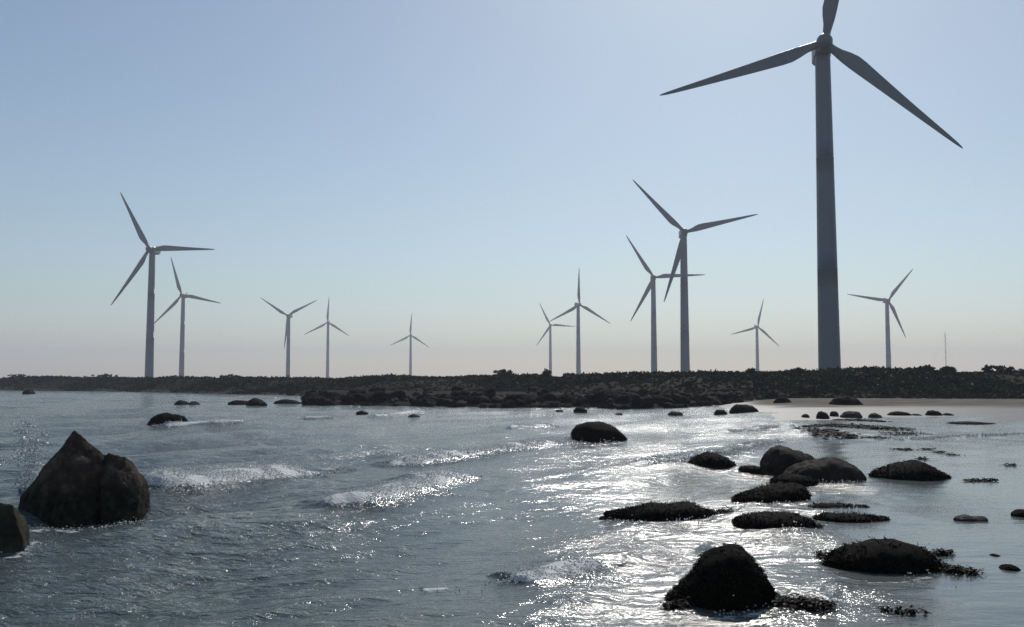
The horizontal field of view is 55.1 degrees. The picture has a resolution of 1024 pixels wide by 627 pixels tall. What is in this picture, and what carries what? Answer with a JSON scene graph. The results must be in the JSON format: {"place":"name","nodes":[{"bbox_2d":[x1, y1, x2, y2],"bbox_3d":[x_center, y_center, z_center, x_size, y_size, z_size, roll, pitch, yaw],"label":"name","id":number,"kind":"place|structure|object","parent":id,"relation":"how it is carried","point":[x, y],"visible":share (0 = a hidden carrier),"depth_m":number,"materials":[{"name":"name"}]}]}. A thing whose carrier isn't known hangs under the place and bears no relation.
{"place":"outdoors","nodes":[
{"label":"outdoors","id":0,"kind":"place"},
{"bbox_2d":[0,390,1023,626],"bbox_3d":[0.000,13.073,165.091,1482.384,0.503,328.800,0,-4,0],"label":"water","id":1,"kind":"structure","parent":0,"point":[552,501],"depth_m":11.09,"materials":[{"name":"liquid"}]},
{"bbox_2d":[0,503,29,552],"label":"boulder","id":2,"kind":"object","parent":1,"relation":"in","point":[14,529],"visible":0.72,"depth_m":9.10,"materials":[{"name":"stone"}]},
{"bbox_2d":[0,418,55,490],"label":"sea spray","id":3,"kind":"object","parent":1,"relation":"on","point":[22,486],"visible":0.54,"depth_m":14.78,"materials":[{"name":"white"}]},
{"bbox_2d":[22,389,35,393],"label":"rock","id":4,"kind":"object","parent":1,"relation":"in","point":[28,391],"visible":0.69,"depth_m":127.61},
{"bbox_2d":[18,430,149,527],"bbox_3d":[-5.396,2.094,12.237,1.489,1.264,1.312,0,-4,0],"label":"boulder","id":5,"kind":"object","parent":1,"relation":"in","point":[79,480],"visible":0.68,"depth_m":12.03,"materials":[{"name":"stone"}]},
{"bbox_2d":[147,413,187,424],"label":"rock","id":6,"kind":"object","parent":1,"relation":"in","point":[158,419],"visible":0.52,"depth_m":35.93,"materials":[{"name":"stone"}]},
{"bbox_2d":[174,400,187,404],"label":"rock","id":7,"kind":"object","parent":1,"relation":"in","point":[180,402],"visible":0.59,"depth_m":67.30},
{"bbox_2d":[228,400,247,404],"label":"rock","id":8,"kind":"object","parent":1,"relation":"in","point":[238,402],"visible":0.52,"depth_m":69.64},
{"bbox_2d":[246,398,266,405],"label":"rock","id":9,"kind":"object","parent":1,"relation":"in","point":[255,402],"visible":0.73,"depth_m":64.89,"materials":[{"name":"stone"}]},
{"bbox_2d":[274,399,300,403],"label":"rock","id":10,"kind":"object","parent":1,"relation":"in","point":[285,401],"visible":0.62,"depth_m":69.80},
{"bbox_2d":[1,408,1023,619],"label":"sea foam","id":11,"kind":"object","parent":1,"relation":"on","point":[265,467],"visible":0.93,"depth_m":15.87,"materials":[{"name":"white"}]},
{"bbox_2d":[573,407,586,412],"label":"rock","id":12,"kind":"object","parent":1,"relation":"in","point":[580,410],"visible":0.94,"depth_m":51.99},
{"bbox_2d":[570,421,627,441],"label":"rock","id":13,"kind":"object","parent":1,"relation":"in","point":[597,431],"visible":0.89,"depth_m":26.98,"materials":[{"name":"stone"}]},
{"bbox_2d":[597,500,740,520],"bbox_3d":[1.885,2.384,11.838,1.753,0.272,0.868,0,-4,0],"label":"rock","id":14,"kind":"object","parent":1,"relation":"in","point":[655,511],"visible":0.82,"depth_m":11.60,"materials":[{"name":"stone"}]},
{"bbox_2d":[668,411,682,415],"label":"rock","id":15,"kind":"object","parent":1,"relation":"on","point":[674,413],"visible":0.98,"depth_m":47.94,"materials":[{"name":"grey stone"}]},
{"bbox_2d":[687,451,736,468],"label":"rock","id":16,"kind":"object","parent":1,"relation":"in","point":[709,459],"visible":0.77,"depth_m":18.61,"materials":[{"name":"stone"}]},
{"bbox_2d":[714,409,726,414],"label":"rock","id":17,"kind":"object","parent":1,"relation":"in","point":[720,412],"visible":0.75,"depth_m":47.95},
{"bbox_2d":[729,404,757,413],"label":"rock","id":18,"kind":"object","parent":1,"relation":"in","point":[740,408],"visible":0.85,"depth_m":50.61,"materials":[{"name":"stone"}]},
{"bbox_2d":[738,465,760,473],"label":"rock","id":19,"kind":"object","parent":1,"relation":"on","point":[755,469],"visible":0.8,"depth_m":17.69,"materials":[{"name":"stone"}]},
{"bbox_2d":[659,542,840,613],"bbox_3d":[1.738,1.952,7.213,1.277,0.488,0.908,-1,-4,12],"label":"rock","id":20,"kind":"object","parent":1,"relation":"in","point":[717,578],"visible":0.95,"depth_m":7.01,"materials":[{"name":"stone"}]},
{"bbox_2d":[730,479,811,502],"bbox_3d":[3.520,2.454,13.353,1.092,0.375,1.055,0,-4,0],"label":"rock","id":21,"kind":"object","parent":1,"relation":"in","point":[778,492],"visible":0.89,"depth_m":13.06,"materials":[{"name":"stone"}]},
{"bbox_2d":[731,510,823,528],"bbox_3d":[2.927,2.312,10.914,0.991,0.276,0.923,0,-4,0],"label":"rock","id":22,"kind":"object","parent":1,"relation":"in","point":[765,519],"visible":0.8,"depth_m":10.68,"materials":[{"name":"stone"}]},
{"bbox_2d":[760,445,815,474],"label":"rock","id":23,"kind":"object","parent":1,"relation":"on","point":[778,460],"visible":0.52,"depth_m":17.16,"materials":[{"name":"stone"}]},
{"bbox_2d":[769,473,818,486],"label":"rock","id":24,"kind":"object","parent":1,"relation":"in","point":[805,481],"visible":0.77,"depth_m":15.26,"materials":[{"name":"stone"}]},
{"bbox_2d":[816,411,829,418],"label":"rock","id":25,"kind":"object","parent":1,"relation":"on","point":[821,415],"visible":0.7,"depth_m":42.46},
{"bbox_2d":[783,457,866,481],"bbox_3d":[5.123,2.608,16.183,1.390,0.475,1.221,0,-4,0],"label":"rock","id":26,"kind":"object","parent":1,"relation":"in","point":[830,469],"visible":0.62,"depth_m":15.77,"materials":[{"name":"stone"}]},
{"bbox_2d":[829,411,838,416],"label":"rock","id":27,"kind":"object","parent":1,"relation":"on","point":[834,413],"visible":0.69,"depth_m":44.52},
{"bbox_2d":[808,500,869,507],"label":"rock","id":28,"kind":"object","parent":1,"relation":"on","point":[830,505],"visible":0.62,"depth_m":12.36,"materials":[{"name":"stone"}]},
{"bbox_2d":[812,510,889,522],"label":"rock","id":29,"kind":"object","parent":1,"relation":"on","point":[853,517],"visible":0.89,"depth_m":11.29,"materials":[{"name":"stone"}]},
{"bbox_2d":[792,418,920,438],"bbox_3d":[12.003,3.989,34.860,4.180,0.247,15.198,-1,-4,15],"label":"drift seaweed","id":30,"kind":"object","parent":1,"relation":"on","point":[826,432],"visible":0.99,"depth_m":33.07,"materials":[{"name":"plant"}]},
{"bbox_2d":[860,435,890,438],"bbox_3d":[10.376,3.533,28.120,0.743,0.143,1.600,0,-4,0],"label":"drift seaweed","id":31,"kind":"object","parent":1,"relation":"on","point":[881,437],"visible":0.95,"depth_m":27.88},
{"bbox_2d":[813,535,983,575],"bbox_3d":[3.388,2.113,8.608,1.424,0.359,1.140,0,-4,0],"label":"rock","id":32,"kind":"object","parent":1,"relation":"on","point":[874,555],"visible":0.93,"depth_m":8.28,"materials":[{"name":"stone"}]},
{"bbox_2d":[877,605,931,615],"bbox_3d":[2.684,2.029,6.721,0.356,0.075,0.143,-2,-4,25],"label":"drift seaweed","id":33,"kind":"object","parent":1,"relation":"on","point":[902,612],"visible":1,"depth_m":6.70,"materials":[{"name":"plant"}]},
{"bbox_2d":[879,430,932,435],"bbox_3d":[12.222,3.690,30.198,1.796,0.118,2.851,0,-4,0],"label":"drift seaweed","id":34,"kind":"object","parent":1,"relation":"on","point":[908,433],"visible":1,"depth_m":30.49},
{"bbox_2d":[868,459,950,480],"bbox_3d":[6.676,2.661,16.498,1.265,0.432,1.276,4,-6,-45],"label":"rock","id":35,"kind":"object","parent":1,"relation":"in","point":[914,470],"visible":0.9,"depth_m":16.10,"materials":[{"name":"stone"}]},
{"bbox_2d":[953,514,987,521],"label":"rock","id":36,"kind":"object","parent":1,"relation":"on","point":[963,517],"visible":0.73,"depth_m":11.32,"materials":[{"name":"grey stone"}]},
{"bbox_2d":[963,477,998,481],"bbox_3d":[7.540,2.657,15.848,0.634,0.124,0.401,0,-4,0],"label":"drift seaweed","id":37,"kind":"object","parent":1,"relation":"on","point":[978,479],"visible":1,"depth_m":15.81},
{"bbox_2d":[998,564,1020,570],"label":"rock","id":38,"kind":"object","parent":1,"relation":"on","point":[1009,567],"visible":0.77,"depth_m":8.32,"materials":[{"name":"stone"}]},
{"bbox_2d":[1011,509,1023,517],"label":"rock","id":39,"kind":"object","parent":1,"relation":"on","point":[1018,513],"visible":0.79,"depth_m":11.73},
{"bbox_2d":[0,372,1023,421],"bbox_3d":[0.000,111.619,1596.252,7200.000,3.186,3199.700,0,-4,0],"label":"ground","id":40,"kind":"structure","parent":0,"point":[996,409],"depth_m":63.70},
{"bbox_2d":[111,192,214,377],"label":"wind turbine","id":41,"kind":"object","parent":40,"relation":"on","point":[149,350],"visible":1,"depth_m":476.42,"materials":[{"name":"paint"}]},
{"bbox_2d":[154,258,218,375],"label":"wind turbine","id":42,"kind":"object","parent":40,"relation":"on","point":[182,340],"visible":0.98,"depth_m":778.63,"materials":[{"name":"paint"}]},
{"bbox_2d":[261,298,316,376],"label":"wind turbine","id":43,"kind":"object","parent":40,"relation":"on","point":[287,329],"visible":0.98,"depth_m":940.68,"materials":[{"name":"paint"}]},
{"bbox_2d":[301,395,319,404],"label":"shore boulder","id":44,"kind":"object","parent":40,"relation":"on","point":[311,400],"visible":0.57,"depth_m":68.39,"materials":[{"name":"stone"}]},
{"bbox_2d":[305,300,348,377],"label":"wind turbine","id":45,"kind":"object","parent":40,"relation":"on","point":[327,351],"visible":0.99,"depth_m":1210.20,"materials":[{"name":"paint"}]},
{"bbox_2d":[320,395,335,405],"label":"shore boulder","id":46,"kind":"object","parent":40,"relation":"on","point":[325,400],"visible":0.66,"depth_m":66.90,"materials":[{"name":"stone"}]},
{"bbox_2d":[327,392,339,396],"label":"shore boulder","id":47,"kind":"object","parent":40,"relation":"on","point":[331,394],"visible":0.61,"depth_m":78.89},
{"bbox_2d":[342,396,356,401],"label":"shore boulder","id":48,"kind":"object","parent":40,"relation":"on","point":[349,399],"visible":0.88,"depth_m":68.87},
{"bbox_2d":[353,393,368,401],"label":"shore boulder","id":49,"kind":"object","parent":40,"relation":"on","point":[360,397],"visible":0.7,"depth_m":68.64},
{"bbox_2d":[368,387,384,391],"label":"shore boulder","id":50,"kind":"object","parent":40,"relation":"on","point":[374,389],"visible":0.55,"depth_m":86.84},
{"bbox_2d":[369,393,388,401],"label":"shore boulder","id":51,"kind":"object","parent":40,"relation":"on","point":[372,398],"visible":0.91,"depth_m":68.30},
{"bbox_2d":[387,390,405,399],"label":"shore boulder","id":52,"kind":"object","parent":40,"relation":"on","point":[399,394],"visible":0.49,"depth_m":69.95,"materials":[{"name":"stone"}]},
{"bbox_2d":[391,314,427,374],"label":"wind turbine","id":53,"kind":"object","parent":40,"relation":"on","point":[410,358],"visible":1,"depth_m":1394.89,"materials":[{"name":"paint"}]},
{"bbox_2d":[418,398,436,406],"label":"shore boulder","id":54,"kind":"object","parent":40,"relation":"on","point":[426,402],"visible":0.69,"depth_m":63.23,"materials":[{"name":"stone"}]},
{"bbox_2d":[424,396,453,405],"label":"shore boulder","id":55,"kind":"object","parent":40,"relation":"on","point":[442,402],"visible":0.46,"depth_m":64.03,"materials":[{"name":"stone"}]},
{"bbox_2d":[451,385,464,392],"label":"shore boulder","id":56,"kind":"object","parent":40,"relation":"on","point":[456,388],"visible":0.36,"depth_m":80.93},
{"bbox_2d":[450,400,465,406],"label":"shore boulder","id":57,"kind":"object","parent":40,"relation":"on","point":[461,404],"visible":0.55,"depth_m":62.70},
{"bbox_2d":[450,390,469,396],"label":"shore boulder","id":58,"kind":"object","parent":40,"relation":"on","point":[465,393],"visible":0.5,"depth_m":72.33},
{"bbox_2d":[467,396,481,403],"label":"shore boulder","id":59,"kind":"object","parent":40,"relation":"on","point":[474,400],"visible":0.89,"depth_m":63.70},
{"bbox_2d":[464,388,495,400],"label":"shore boulder","id":60,"kind":"object","parent":40,"relation":"on","point":[490,393],"visible":0.45,"depth_m":67.69,"materials":[{"name":"stone"}]},
{"bbox_2d":[479,396,490,402],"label":"shore boulder","id":61,"kind":"object","parent":40,"relation":"on","point":[484,399],"visible":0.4,"depth_m":65.09,"materials":[{"name":"grey stone"}]},
{"bbox_2d":[490,394,505,402],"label":"shore boulder","id":62,"kind":"object","parent":40,"relation":"on","point":[501,396],"visible":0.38,"depth_m":63.91,"materials":[{"name":"grey stone"}]},
{"bbox_2d":[493,369,512,375],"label":"shrub","id":63,"kind":"object","parent":40,"relation":"on","point":[501,372],"visible":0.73,"depth_m":115.83,"materials":[{"name":"green plant"}]},
{"bbox_2d":[501,400,516,407],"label":"shore boulder","id":64,"kind":"object","parent":40,"relation":"on","point":[508,404],"visible":0.56,"depth_m":60.22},
{"bbox_2d":[0,365,1023,399],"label":"bank scrub","id":65,"kind":"object","parent":40,"relation":"on","point":[927,384],"visible":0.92,"depth_m":92.34,"materials":[{"name":"green plant"}]},
{"bbox_2d":[505,394,524,401],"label":"shore boulder","id":66,"kind":"object","parent":40,"relation":"on","point":[513,397],"visible":0.5,"depth_m":62.15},
{"bbox_2d":[516,399,525,406],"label":"shore boulder","id":67,"kind":"object","parent":40,"relation":"on","point":[520,403],"visible":0.91,"depth_m":61.08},
{"bbox_2d":[515,394,531,404],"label":"shore boulder","id":68,"kind":"object","parent":40,"relation":"on","point":[526,398],"visible":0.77,"depth_m":61.76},
{"bbox_2d":[527,391,537,399],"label":"shore boulder","id":69,"kind":"object","parent":40,"relation":"on","point":[533,394],"visible":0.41,"depth_m":69.80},
{"bbox_2d":[526,386,539,393],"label":"shore boulder","id":70,"kind":"object","parent":40,"relation":"on","point":[532,389],"visible":0.37,"depth_m":79.69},
{"bbox_2d":[535,389,548,395],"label":"shore boulder","id":71,"kind":"object","parent":40,"relation":"on","point":[539,392],"visible":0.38,"depth_m":74.89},
{"bbox_2d":[541,368,551,376],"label":"shrub","id":72,"kind":"object","parent":40,"relation":"on","point":[546,372],"visible":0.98,"depth_m":110.24,"materials":[{"name":"green plant"}]},
{"bbox_2d":[540,402,557,407],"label":"shore boulder","id":73,"kind":"object","parent":40,"relation":"on","point":[549,405],"visible":0.63,"depth_m":59.29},
{"bbox_2d":[543,393,560,401],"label":"shore boulder","id":74,"kind":"object","parent":40,"relation":"on","point":[547,397],"visible":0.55,"depth_m":61.98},
{"bbox_2d":[536,303,574,374],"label":"wind turbine","id":75,"kind":"object","parent":40,"relation":"on","point":[550,348],"visible":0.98,"depth_m":1269.01,"materials":[{"name":"paint"}]},
{"bbox_2d":[558,392,573,402],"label":"shore boulder","id":76,"kind":"object","parent":40,"relation":"on","point":[565,396],"visible":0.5,"depth_m":63.18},
{"bbox_2d":[549,272,610,373],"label":"wind turbine","id":77,"kind":"object","parent":40,"relation":"on","point":[578,354],"visible":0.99,"depth_m":856.94,"materials":[{"name":"paint"}]},
{"bbox_2d":[574,394,589,403],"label":"shore boulder","id":78,"kind":"object","parent":40,"relation":"on","point":[581,398],"visible":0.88,"depth_m":61.47,"materials":[{"name":"grey stone"}]},
{"bbox_2d":[583,392,600,402],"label":"shore boulder","id":79,"kind":"object","parent":40,"relation":"on","point":[593,398],"visible":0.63,"depth_m":61.46,"materials":[{"name":"stone"}]},
{"bbox_2d":[591,392,604,400],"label":"shore boulder","id":80,"kind":"object","parent":40,"relation":"on","point":[601,395],"visible":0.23,"depth_m":65.88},
{"bbox_2d":[614,395,631,403],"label":"shore boulder","id":81,"kind":"object","parent":40,"relation":"on","point":[624,399],"visible":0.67,"depth_m":62.68,"materials":[{"name":"stone"}]},
{"bbox_2d":[616,404,630,408],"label":"shore boulder","id":82,"kind":"object","parent":40,"relation":"on","point":[622,406],"visible":0.66,"depth_m":59.53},
{"bbox_2d":[616,391,640,396],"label":"shore boulder","id":83,"kind":"object","parent":40,"relation":"on","point":[630,394],"visible":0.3,"depth_m":68.71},
{"bbox_2d":[633,388,647,395],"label":"shore boulder","id":84,"kind":"object","parent":40,"relation":"on","point":[643,392],"visible":0.59,"depth_m":76.20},
{"bbox_2d":[632,396,655,407],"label":"shore boulder","id":85,"kind":"object","parent":40,"relation":"on","point":[643,402],"visible":0.8,"depth_m":61.06,"materials":[{"name":"stone"}]},
{"bbox_2d":[657,397,669,404],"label":"shore boulder","id":86,"kind":"object","parent":40,"relation":"on","point":[660,400],"visible":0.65,"depth_m":62.40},
{"bbox_2d":[626,235,703,371],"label":"wind turbine","id":87,"kind":"object","parent":40,"relation":"on","point":[651,286],"visible":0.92,"depth_m":627.08,"materials":[{"name":"paint"}]},
{"bbox_2d":[663,402,673,408],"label":"shore boulder","id":88,"kind":"object","parent":40,"relation":"on","point":[667,405],"visible":0.59,"depth_m":60.56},
{"bbox_2d":[664,392,682,402],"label":"shore boulder","id":89,"kind":"object","parent":40,"relation":"on","point":[675,397],"visible":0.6,"depth_m":63.53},
{"bbox_2d":[679,395,690,404],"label":"shore boulder","id":90,"kind":"object","parent":40,"relation":"on","point":[686,400],"visible":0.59,"depth_m":63.56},
{"bbox_2d":[632,179,757,371],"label":"wind turbine","id":91,"kind":"object","parent":40,"relation":"on","point":[681,255],"visible":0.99,"depth_m":428.02,"materials":[{"name":"paint"}]},
{"bbox_2d":[695,400,710,405],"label":"shore boulder","id":92,"kind":"object","parent":40,"relation":"on","point":[705,403],"visible":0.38,"depth_m":64.83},
{"bbox_2d":[703,396,722,404],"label":"shore boulder","id":93,"kind":"object","parent":40,"relation":"on","point":[709,398],"visible":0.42,"depth_m":67.14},
{"bbox_2d":[719,393,730,401],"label":"shore boulder","id":94,"kind":"object","parent":40,"relation":"on","point":[724,397],"visible":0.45,"depth_m":69.02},
{"bbox_2d":[745,367,758,374],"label":"shrub","id":95,"kind":"object","parent":40,"relation":"on","point":[751,370],"visible":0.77,"depth_m":89.19,"materials":[{"name":"green plant"}]},
{"bbox_2d":[731,299,779,370],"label":"wind turbine","id":96,"kind":"object","parent":40,"relation":"on","point":[756,327],"visible":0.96,"depth_m":1098.85,"materials":[{"name":"paint"}]},
{"bbox_2d":[766,390,784,398],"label":"shore boulder","id":97,"kind":"object","parent":40,"relation":"on","point":[776,393],"visible":0.66,"depth_m":73.47,"materials":[{"name":"stone"}]},
{"bbox_2d":[773,397,790,402],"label":"rock","id":98,"kind":"object","parent":40,"relation":"on","point":[781,400],"visible":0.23,"depth_m":60.64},
{"bbox_2d":[790,367,804,373],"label":"shrub","id":99,"kind":"object","parent":40,"relation":"on","point":[797,369],"visible":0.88,"depth_m":88.36,"materials":[{"name":"green plant"}]},
{"bbox_2d":[789,390,805,396],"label":"shore boulder","id":100,"kind":"object","parent":40,"relation":"on","point":[801,393],"visible":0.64,"depth_m":74.82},
{"bbox_2d":[798,385,815,394],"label":"shore boulder","id":101,"kind":"object","parent":40,"relation":"on","point":[808,389],"visible":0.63,"depth_m":76.65,"materials":[{"name":"stone"}]},
{"bbox_2d":[660,0,962,369],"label":"wind turbine","id":102,"kind":"object","parent":40,"relation":"on","point":[822,47],"visible":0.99,"depth_m":188.21,"materials":[{"name":"paint"}]},
{"bbox_2d":[829,396,863,404],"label":"rock","id":103,"kind":"object","parent":40,"relation":"on","point":[845,400],"visible":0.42,"depth_m":56.91,"materials":[{"name":"stone"}]},
{"bbox_2d":[840,411,862,417],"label":"rock","id":104,"kind":"object","parent":40,"relation":"on","point":[851,414],"visible":0.69,"depth_m":43.45,"materials":[{"name":"grey stone"}]},
{"bbox_2d":[868,413,882,417],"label":"rock","id":105,"kind":"object","parent":40,"relation":"on","point":[873,415],"visible":0.73,"depth_m":43.46,"materials":[{"name":"grey stone"}]},
{"bbox_2d":[848,269,912,367],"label":"wind turbine","id":106,"kind":"object","parent":40,"relation":"on","point":[887,329],"visible":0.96,"depth_m":780.33,"materials":[{"name":"paint"}]},
{"bbox_2d":[887,411,911,415],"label":"rock","id":107,"kind":"object","parent":40,"relation":"on","point":[896,413],"visible":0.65,"depth_m":45.60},
{"bbox_2d":[918,364,935,370],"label":"shrub","id":108,"kind":"object","parent":40,"relation":"on","point":[926,367],"visible":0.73,"depth_m":86.70,"materials":[{"name":"green plant"}]},
{"bbox_2d":[925,410,942,415],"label":"rock","id":109,"kind":"object","parent":40,"relation":"on","point":[932,413],"visible":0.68,"depth_m":45.59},
{"bbox_2d":[939,366,956,373],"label":"shrub","id":110,"kind":"object","parent":40,"relation":"on","point":[949,369],"visible":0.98,"depth_m":86.44,"materials":[{"name":"green plant"}]},
{"bbox_2d":[947,421,995,423],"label":"rock","id":111,"kind":"object","parent":40,"relation":"on","point":[964,422],"visible":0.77,"depth_m":37.42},
{"bbox_2d":[981,364,1013,372],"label":"shrub","id":112,"kind":"object","parent":40,"relation":"on","point":[999,368],"visible":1,"depth_m":85.79,"materials":[{"name":"green plant"}]},
{"bbox_2d":[0,0,1023,377],"label":"sky","id":113,"kind":"structure","parent":0,"point":[455,166],"materials":[{"name":"blue"}]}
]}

